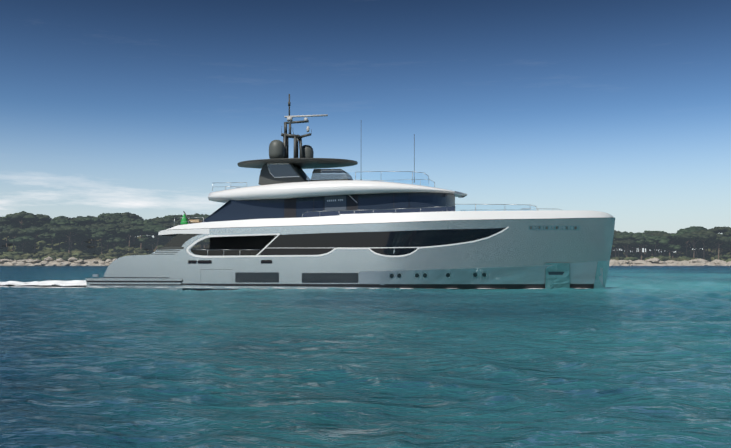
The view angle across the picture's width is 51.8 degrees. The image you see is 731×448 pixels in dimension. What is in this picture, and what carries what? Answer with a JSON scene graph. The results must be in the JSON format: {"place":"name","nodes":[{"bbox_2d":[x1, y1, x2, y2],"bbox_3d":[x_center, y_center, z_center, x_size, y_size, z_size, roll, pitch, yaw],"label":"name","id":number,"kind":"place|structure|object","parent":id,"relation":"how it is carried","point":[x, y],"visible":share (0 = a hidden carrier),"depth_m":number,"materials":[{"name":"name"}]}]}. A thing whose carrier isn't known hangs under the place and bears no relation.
{"place":"outdoors","nodes":[
{"label":"outdoors","id":0,"kind":"place"},
{"bbox_2d":[0,239,729,265],"bbox_3d":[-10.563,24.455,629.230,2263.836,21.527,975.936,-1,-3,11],"label":"shore terrain","id":1,"kind":"structure","parent":0,"point":[89,261],"depth_m":398.54,"materials":[{"name":"beige stone"}]},
{"bbox_2d":[0,231,7,239],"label":"pine tree","id":2,"kind":"object","parent":1,"relation":"on","point":[2,234],"visible":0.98,"depth_m":417.20,"materials":[{"name":"green plant"}]},
{"bbox_2d":[0,226,13,246],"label":"pine tree","id":3,"kind":"object","parent":1,"relation":"on","point":[3,228],"visible":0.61,"depth_m":437.85,"materials":[{"name":"green plant"}]},
{"bbox_2d":[0,254,15,258],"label":"shrub","id":4,"kind":"object","parent":1,"relation":"on","point":[5,256],"visible":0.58,"depth_m":401.04,"materials":[{"name":"green plant"}]},
{"bbox_2d":[0,218,22,225],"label":"pine tree","id":5,"kind":"object","parent":1,"relation":"on","point":[3,221],"visible":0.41,"depth_m":454.93,"materials":[{"name":"green plant"}]},
{"bbox_2d":[2,228,26,250],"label":"pine tree","id":6,"kind":"object","parent":1,"relation":"on","point":[16,232],"visible":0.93,"depth_m":420.21,"materials":[{"name":"green plant"}]},
{"bbox_2d":[6,251,24,254],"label":"shrub","id":7,"kind":"object","parent":1,"relation":"on","point":[16,253],"visible":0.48,"depth_m":412.36,"materials":[{"name":"green plant"}]},
{"bbox_2d":[7,221,31,228],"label":"pine tree","id":8,"kind":"object","parent":1,"relation":"on","point":[24,225],"visible":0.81,"depth_m":453.33,"materials":[{"name":"green plant"}]},
{"bbox_2d":[14,263,26,265],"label":"shore rock","id":9,"kind":"object","parent":1,"relation":"on","point":[20,264],"visible":0.58,"depth_m":390.02,"materials":[{"name":"beige stone"}]},
{"bbox_2d":[3,211,38,228],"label":"pine tree","id":10,"kind":"object","parent":1,"relation":"on","point":[19,217],"visible":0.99,"depth_m":444.33,"materials":[{"name":"green plant"}]},
{"bbox_2d":[14,255,29,259],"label":"shrub","id":11,"kind":"object","parent":1,"relation":"on","point":[17,257],"visible":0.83,"depth_m":397.38,"materials":[{"name":"green plant"}]},
{"bbox_2d":[9,236,36,251],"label":"pine tree","id":12,"kind":"object","parent":1,"relation":"on","point":[25,239],"visible":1,"depth_m":414.43,"materials":[{"name":"green plant"}]},
{"bbox_2d":[15,247,33,251],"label":"shrub","id":13,"kind":"object","parent":1,"relation":"on","point":[26,249],"visible":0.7,"depth_m":427.68,"materials":[{"name":"green plant"}]},
{"bbox_2d":[23,253,38,258],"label":"shrub","id":14,"kind":"object","parent":1,"relation":"on","point":[32,255],"visible":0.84,"depth_m":400.15,"materials":[{"name":"green plant"}]},
{"bbox_2d":[21,226,48,252],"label":"pine tree","id":15,"kind":"object","parent":1,"relation":"on","point":[32,231],"visible":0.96,"depth_m":424.57,"materials":[{"name":"green plant"}]},
{"bbox_2d":[22,213,51,237],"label":"pine tree","id":16,"kind":"object","parent":1,"relation":"on","point":[44,218],"visible":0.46,"depth_m":460.54,"materials":[{"name":"green plant"}]},
{"bbox_2d":[36,239,51,246],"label":"shrub","id":17,"kind":"object","parent":1,"relation":"on","point":[43,242],"visible":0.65,"depth_m":441.39,"materials":[{"name":"green plant"}]},
{"bbox_2d":[32,223,55,226],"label":"pine tree","id":18,"kind":"object","parent":1,"relation":"on","point":[43,224],"visible":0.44,"depth_m":454.94,"materials":[{"name":"green plant"}]},
{"bbox_2d":[40,244,55,250],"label":"shrub","id":19,"kind":"object","parent":1,"relation":"on","point":[47,247],"visible":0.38,"depth_m":424.53,"materials":[{"name":"green plant"}]},
{"bbox_2d":[38,250,59,255],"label":"shrub","id":20,"kind":"object","parent":1,"relation":"on","point":[46,252],"visible":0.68,"depth_m":412.42,"materials":[{"name":"green plant"}]},
{"bbox_2d":[38,233,65,250],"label":"pine tree","id":21,"kind":"object","parent":1,"relation":"on","point":[48,236],"visible":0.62,"depth_m":419.93,"materials":[{"name":"green plant"}]},
{"bbox_2d":[51,216,67,220],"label":"pine tree","id":22,"kind":"object","parent":1,"relation":"on","point":[54,218],"visible":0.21,"depth_m":500.61,"materials":[{"name":"green plant"}]},
{"bbox_2d":[50,219,78,241],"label":"pine tree","id":23,"kind":"object","parent":1,"relation":"on","point":[60,222],"visible":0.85,"depth_m":452.46,"materials":[{"name":"green plant"}]},
{"bbox_2d":[59,261,70,265],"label":"shore rock","id":24,"kind":"object","parent":1,"relation":"on","point":[65,263],"visible":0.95,"depth_m":393.11,"materials":[{"name":"beige stone"}]},
{"bbox_2d":[56,256,75,260],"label":"shrub","id":25,"kind":"object","parent":1,"relation":"on","point":[65,258],"visible":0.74,"depth_m":398.77,"materials":[{"name":"green plant"}]},
{"bbox_2d":[63,253,71,256],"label":"shrub","id":26,"kind":"object","parent":1,"relation":"on","point":[67,255],"visible":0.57,"depth_m":402.82,"materials":[{"name":"green plant"}]},
{"bbox_2d":[56,218,79,241],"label":"pine tree","id":27,"kind":"object","parent":1,"relation":"on","point":[71,219],"visible":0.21,"depth_m":463.32,"materials":[{"name":"green plant"}]},
{"bbox_2d":[49,225,89,252],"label":"pine tree","id":28,"kind":"object","parent":1,"relation":"on","point":[67,229],"visible":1,"depth_m":406.85,"materials":[{"name":"green plant"}]},
{"bbox_2d":[52,232,88,249],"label":"pine tree","id":29,"kind":"object","parent":1,"relation":"on","point":[83,237],"visible":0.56,"depth_m":419.89,"materials":[{"name":"green plant"}]},
{"bbox_2d":[72,250,80,258],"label":"shrub","id":30,"kind":"object","parent":1,"relation":"on","point":[77,254],"visible":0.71,"depth_m":403.67,"materials":[{"name":"green plant"}]},
{"bbox_2d":[70,249,82,254],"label":"shrub","id":31,"kind":"object","parent":1,"relation":"on","point":[74,251],"visible":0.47,"depth_m":406.35,"materials":[{"name":"green plant"}]},
{"bbox_2d":[72,244,84,250],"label":"shrub","id":32,"kind":"object","parent":1,"relation":"on","point":[80,247],"visible":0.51,"depth_m":426.93,"materials":[{"name":"green plant"}]},
{"bbox_2d":[74,217,93,225],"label":"pine tree","id":33,"kind":"object","parent":1,"relation":"on","point":[78,219],"visible":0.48,"depth_m":470.71,"materials":[{"name":"green plant"}]},
{"bbox_2d":[79,255,93,258],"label":"shrub","id":34,"kind":"object","parent":1,"relation":"on","point":[87,256],"visible":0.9,"depth_m":405.50,"materials":[{"name":"green plant"}]},
{"bbox_2d":[76,216,100,224],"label":"pine tree","id":35,"kind":"object","parent":1,"relation":"on","point":[88,216],"visible":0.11,"depth_m":479.57,"materials":[{"name":"green plant"}]},
{"bbox_2d":[84,225,99,242],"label":"pine tree","id":36,"kind":"object","parent":1,"relation":"on","point":[93,226],"visible":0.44,"depth_m":449.25,"materials":[{"name":"green plant"}]},
{"bbox_2d":[80,218,104,239],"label":"pine tree","id":37,"kind":"object","parent":1,"relation":"on","point":[92,220],"visible":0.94,"depth_m":469.45,"materials":[{"name":"green plant"}]},
{"bbox_2d":[87,228,107,247],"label":"pine tree","id":38,"kind":"object","parent":1,"relation":"on","point":[93,231],"visible":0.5,"depth_m":426.70,"materials":[{"name":"green plant"}]},
{"bbox_2d":[91,223,105,240],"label":"pine tree","id":39,"kind":"object","parent":1,"relation":"on","point":[102,224],"visible":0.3,"depth_m":461.98,"materials":[{"name":"green plant"}]},
{"bbox_2d":[87,231,113,253],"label":"pine tree","id":40,"kind":"object","parent":1,"relation":"on","point":[98,235],"visible":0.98,"depth_m":414.01,"materials":[{"name":"green plant"}]},
{"bbox_2d":[93,246,107,253],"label":"shrub","id":41,"kind":"object","parent":1,"relation":"on","point":[99,250],"visible":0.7,"depth_m":426.71,"materials":[{"name":"green plant"}]},
{"bbox_2d":[99,256,112,260],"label":"shrub","id":42,"kind":"object","parent":1,"relation":"on","point":[103,258],"visible":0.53,"depth_m":402.28,"materials":[{"name":"green plant"}]},
{"bbox_2d":[100,226,120,248],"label":"pine tree","id":43,"kind":"object","parent":1,"relation":"on","point":[112,229],"visible":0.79,"depth_m":433.82,"materials":[{"name":"green plant"}]},
{"bbox_2d":[101,216,119,219],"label":"pine tree","id":44,"kind":"object","parent":1,"relation":"on","point":[110,217],"visible":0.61,"depth_m":518.71,"materials":[{"name":"green plant"}]},
{"bbox_2d":[105,220,119,223],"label":"pine tree","id":45,"kind":"object","parent":1,"relation":"on","point":[111,221],"visible":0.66,"depth_m":481.41,"materials":[{"name":"green plant"}]},
{"bbox_2d":[101,237,125,251],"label":"pine tree","id":46,"kind":"object","parent":1,"relation":"on","point":[116,240],"visible":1,"depth_m":414.46,"materials":[{"name":"green plant"}]},
{"bbox_2d":[98,213,128,217],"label":"pine tree","id":47,"kind":"object","parent":1,"relation":"on","point":[102,215],"visible":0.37,"depth_m":532.46,"materials":[{"name":"green plant"}]},
{"bbox_2d":[106,252,122,257],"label":"shrub","id":48,"kind":"object","parent":1,"relation":"on","point":[115,254],"visible":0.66,"depth_m":404.42,"materials":[{"name":"green plant"}]},
{"bbox_2d":[105,224,123,227],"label":"pine tree","id":49,"kind":"object","parent":1,"relation":"on","point":[116,226],"visible":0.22,"depth_m":458.67,"materials":[{"name":"green plant"}]},
{"bbox_2d":[110,233,124,237],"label":"pine tree","id":50,"kind":"object","parent":1,"relation":"on","point":[120,236],"visible":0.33,"depth_m":439.46,"materials":[{"name":"green plant"}]},
{"bbox_2d":[111,246,125,252],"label":"shrub","id":51,"kind":"object","parent":1,"relation":"on","point":[117,248],"visible":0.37,"depth_m":427.19,"materials":[{"name":"green plant"}]},
{"bbox_2d":[117,243,128,247],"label":"shrub","id":52,"kind":"object","parent":1,"relation":"on","point":[122,245],"visible":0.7,"depth_m":444.21,"materials":[{"name":"green plant"}]},
{"bbox_2d":[117,250,132,252],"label":"shrub","id":53,"kind":"object","parent":1,"relation":"on","point":[124,251],"visible":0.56,"depth_m":418.17,"materials":[{"name":"green plant"}]},
{"bbox_2d":[117,223,133,237],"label":"pine tree","id":54,"kind":"object","parent":1,"relation":"on","point":[125,225],"visible":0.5,"depth_m":465.30,"materials":[{"name":"green plant"}]},
{"bbox_2d":[117,217,135,222],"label":"pine tree","id":55,"kind":"object","parent":1,"relation":"on","point":[121,219],"visible":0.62,"depth_m":520.60,"materials":[{"name":"green plant"}]},
{"bbox_2d":[124,246,133,250],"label":"shrub","id":56,"kind":"object","parent":1,"relation":"on","point":[128,248],"visible":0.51,"depth_m":430.19,"materials":[{"name":"green plant"}]},
{"bbox_2d":[117,229,142,246],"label":"pine tree","id":57,"kind":"object","parent":1,"relation":"on","point":[127,232],"visible":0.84,"depth_m":434.13,"materials":[{"name":"green plant"}]},
{"bbox_2d":[121,212,141,218],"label":"pine tree","id":58,"kind":"object","parent":1,"relation":"on","point":[133,216],"visible":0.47,"depth_m":542.19,"materials":[{"name":"green plant"}]},
{"bbox_2d":[129,226,148,248],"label":"pine tree","id":59,"kind":"object","parent":1,"relation":"on","point":[136,228],"visible":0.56,"depth_m":432.01,"materials":[{"name":"green plant"}]},
{"bbox_2d":[134,249,143,252],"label":"shrub","id":60,"kind":"object","parent":1,"relation":"on","point":[139,251],"visible":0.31,"depth_m":418.45,"materials":[{"name":"green plant"}]},
{"bbox_2d":[130,219,154,225],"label":"pine tree","id":61,"kind":"object","parent":1,"relation":"on","point":[139,222],"visible":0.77,"depth_m":453.63,"materials":[{"name":"green plant"}]},
{"bbox_2d":[138,237,166,251],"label":"pine tree","id":62,"kind":"object","parent":1,"relation":"on","point":[152,241],"visible":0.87,"depth_m":416.43,"materials":[{"name":"green plant"}]},
{"bbox_2d":[142,225,168,250],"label":"pine tree","id":63,"kind":"object","parent":1,"relation":"on","point":[155,230],"visible":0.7,"depth_m":407.66,"materials":[{"name":"green plant"}]},
{"bbox_2d":[156,235,174,249],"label":"pine tree","id":64,"kind":"object","parent":1,"relation":"on","point":[168,237],"visible":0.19,"depth_m":412.83,"materials":[{"name":"green plant"}]},
{"bbox_2d":[155,218,176,223],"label":"pine tree","id":65,"kind":"object","parent":1,"relation":"on","point":[163,220],"visible":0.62,"depth_m":472.15,"materials":[{"name":"green plant"}]},
{"bbox_2d":[162,222,183,227],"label":"pine tree","id":66,"kind":"object","parent":1,"relation":"on","point":[170,225],"visible":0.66,"depth_m":443.03,"materials":[{"name":"green plant"}]},
{"bbox_2d":[163,215,182,219],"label":"pine tree","id":67,"kind":"object","parent":1,"relation":"on","point":[176,217],"visible":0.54,"depth_m":486.30,"materials":[{"name":"green plant"}]},
{"bbox_2d":[199,238,209,246],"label":"pine tree","id":68,"kind":"object","parent":1,"relation":"on","point":[206,240],"visible":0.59,"depth_m":412.85,"materials":[{"name":"green plant"}]},
{"bbox_2d":[612,243,628,256],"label":"pine tree","id":69,"kind":"object","parent":1,"relation":"on","point":[613,246],"visible":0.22,"depth_m":421.68,"materials":[{"name":"green plant"}]},
{"bbox_2d":[613,239,635,256],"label":"pine tree","id":70,"kind":"object","parent":1,"relation":"on","point":[626,242],"visible":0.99,"depth_m":408.47,"materials":[{"name":"green plant"}]},
{"bbox_2d":[613,231,645,256],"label":"pine tree","id":71,"kind":"object","parent":1,"relation":"on","point":[625,235],"visible":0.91,"depth_m":412.56,"materials":[{"name":"green plant"}]},
{"bbox_2d":[624,257,638,260],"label":"shrub","id":72,"kind":"object","parent":1,"relation":"on","point":[632,258],"visible":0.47,"depth_m":403.46,"materials":[{"name":"green plant"}]},
{"bbox_2d":[625,252,639,256],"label":"shrub","id":73,"kind":"object","parent":1,"relation":"on","point":[633,254],"visible":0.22,"depth_m":437.55,"materials":[{"name":"green plant"}]},
{"bbox_2d":[632,260,646,263],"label":"shore rock","id":74,"kind":"object","parent":1,"relation":"on","point":[639,262],"visible":0.88,"depth_m":394.41,"materials":[{"name":"beige stone"}]},
{"bbox_2d":[634,232,650,252],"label":"pine tree","id":75,"kind":"object","parent":1,"relation":"on","point":[643,234],"visible":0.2,"depth_m":432.90,"materials":[{"name":"green plant"}]},
{"bbox_2d":[635,239,656,259],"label":"pine tree","id":76,"kind":"object","parent":1,"relation":"on","point":[644,243],"visible":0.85,"depth_m":410.21,"materials":[{"name":"green plant"}]},
{"bbox_2d":[645,249,658,254],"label":"shrub","id":77,"kind":"object","parent":1,"relation":"on","point":[649,252],"visible":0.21,"depth_m":448.47,"materials":[{"name":"green plant"}]},
{"bbox_2d":[644,232,662,234],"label":"pine tree","id":78,"kind":"object","parent":1,"relation":"on","point":[654,233],"visible":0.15,"depth_m":450.34,"materials":[{"name":"green plant"}]},
{"bbox_2d":[652,257,659,261],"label":"shore rock","id":79,"kind":"object","parent":1,"relation":"on","point":[654,259],"visible":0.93,"depth_m":394.15,"materials":[{"name":"beige stone"}]},
{"bbox_2d":[645,236,670,255],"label":"pine tree","id":80,"kind":"object","parent":1,"relation":"on","point":[662,240],"visible":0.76,"depth_m":412.81,"materials":[{"name":"green plant"}]},
{"bbox_2d":[646,244,670,254],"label":"pine tree","id":81,"kind":"object","parent":1,"relation":"on","point":[659,247],"visible":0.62,"depth_m":417.76,"materials":[{"name":"green plant"}]},
{"bbox_2d":[658,256,668,260],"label":"shrub","id":82,"kind":"object","parent":1,"relation":"on","point":[663,258],"visible":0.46,"depth_m":407.49,"materials":[{"name":"green plant"}]},
{"bbox_2d":[656,233,679,255],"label":"pine tree","id":83,"kind":"object","parent":1,"relation":"on","point":[667,235],"visible":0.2,"depth_m":428.63,"materials":[{"name":"green plant"}]},
{"bbox_2d":[664,251,673,255],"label":"shrub","id":84,"kind":"object","parent":1,"relation":"on","point":[666,253],"visible":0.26,"depth_m":447.31,"materials":[{"name":"green plant"}]},
{"bbox_2d":[661,245,682,257],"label":"pine tree","id":85,"kind":"object","parent":1,"relation":"on","point":[673,247],"visible":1,"depth_m":413.70,"materials":[{"name":"green plant"}]},
{"bbox_2d":[669,257,679,260],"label":"shrub","id":86,"kind":"object","parent":1,"relation":"on","point":[676,259],"visible":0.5,"depth_m":408.71,"materials":[{"name":"green plant"}]},
{"bbox_2d":[668,239,690,256],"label":"pine tree","id":87,"kind":"object","parent":1,"relation":"on","point":[682,244],"visible":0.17,"depth_m":436.11,"materials":[{"name":"green plant"}]},
{"bbox_2d":[668,246,691,253],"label":"pine tree","id":88,"kind":"object","parent":1,"relation":"on","point":[683,248],"visible":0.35,"depth_m":438.35,"materials":[{"name":"green plant"}]},
{"bbox_2d":[669,231,691,256],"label":"pine tree","id":89,"kind":"object","parent":1,"relation":"on","point":[676,235],"visible":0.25,"depth_m":422.10,"materials":[{"name":"green plant"}]},
{"bbox_2d":[677,226,707,256],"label":"pine tree","id":90,"kind":"object","parent":1,"relation":"on","point":[692,229],"visible":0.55,"depth_m":426.47,"materials":[{"name":"green plant"}]},
{"bbox_2d":[676,233,709,257],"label":"pine tree","id":91,"kind":"object","parent":1,"relation":"on","point":[687,236],"visible":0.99,"depth_m":407.32,"materials":[{"name":"green plant"}]},
{"bbox_2d":[684,240,701,255],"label":"pine tree","id":92,"kind":"object","parent":1,"relation":"on","point":[699,241],"visible":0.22,"depth_m":441.48,"materials":[{"name":"green plant"}]},
{"bbox_2d":[691,243,714,254],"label":"pine tree","id":93,"kind":"object","parent":1,"relation":"on","point":[698,245],"visible":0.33,"depth_m":435.13,"materials":[{"name":"green plant"}]},
{"bbox_2d":[690,229,722,258],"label":"pine tree","id":94,"kind":"object","parent":1,"relation":"on","point":[710,234],"visible":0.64,"depth_m":409.86,"materials":[{"name":"green plant"}]},
{"bbox_2d":[700,241,722,255],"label":"pine tree","id":95,"kind":"object","parent":1,"relation":"on","point":[707,244],"visible":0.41,"depth_m":417.63,"materials":[{"name":"green plant"}]},
{"bbox_2d":[710,255,721,260],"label":"shrub","id":96,"kind":"object","parent":1,"relation":"on","point":[714,257],"visible":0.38,"depth_m":411.18,"materials":[{"name":"green plant"}]},
{"bbox_2d":[707,236,730,259],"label":"pine tree","id":97,"kind":"object","parent":1,"relation":"on","point":[725,240],"visible":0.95,"depth_m":407.82,"materials":[{"name":"green plant"}]},
{"bbox_2d":[709,226,730,233],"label":"pine tree","id":98,"kind":"object","parent":1,"relation":"on","point":[719,230],"visible":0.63,"depth_m":503.11,"materials":[{"name":"green plant"}]},
{"bbox_2d":[717,243,730,257],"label":"pine tree","id":99,"kind":"object","parent":1,"relation":"on","point":[724,246],"visible":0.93,"depth_m":411.57,"materials":[{"name":"green plant"}]},
{"bbox_2d":[722,230,730,236],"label":"pine tree","id":100,"kind":"object","parent":1,"relation":"on","point":[728,234],"visible":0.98,"depth_m":476.72,"materials":[{"name":"green plant"}]},
{"bbox_2d":[0,266,730,447],"bbox_3d":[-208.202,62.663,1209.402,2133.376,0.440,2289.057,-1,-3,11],"label":"sea water","id":101,"kind":"structure","parent":0,"point":[633,357],"depth_m":15.58,"materials":[{"name":"teal liquid"}]},
{"bbox_2d":[0,284,94,287],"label":"wake","id":102,"kind":"object","parent":101,"relation":"on","point":[52,286],"visible":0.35,"depth_m":65.81,"materials":[{"name":"liquid"}]},
{"bbox_2d":[0,280,86,285],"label":"wake foam","id":103,"kind":"object","parent":102,"relation":"on","point":[67,283],"visible":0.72,"depth_m":65.76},
{"bbox_2d":[86,286,587,288],"bbox_3d":[-2.356,5.085,59.908,42.923,0.078,3.408,0,-3,6],"label":"hull foam line","id":104,"kind":"object","parent":101,"relation":"on","point":[395,288],"visible":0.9,"depth_m":58.60,"materials":[{"name":"white liquid"}]},
{"bbox_2d":[85,94,614,290],"bbox_3d":[-1.635,-2.068,63.404,43.303,18.340,8.686,-1,-3,11],"label":"motor yacht","id":105,"kind":"object","parent":101,"relation":"on","point":[287,223],"visible":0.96,"depth_m":59.16,"materials":[{"name":"silver metal"}]},
{"bbox_2d":[0,0,730,252],"label":"sky","id":106,"kind":"structure","parent":0,"point":[621,109],"materials":[{"name":"blue"}]}
]}

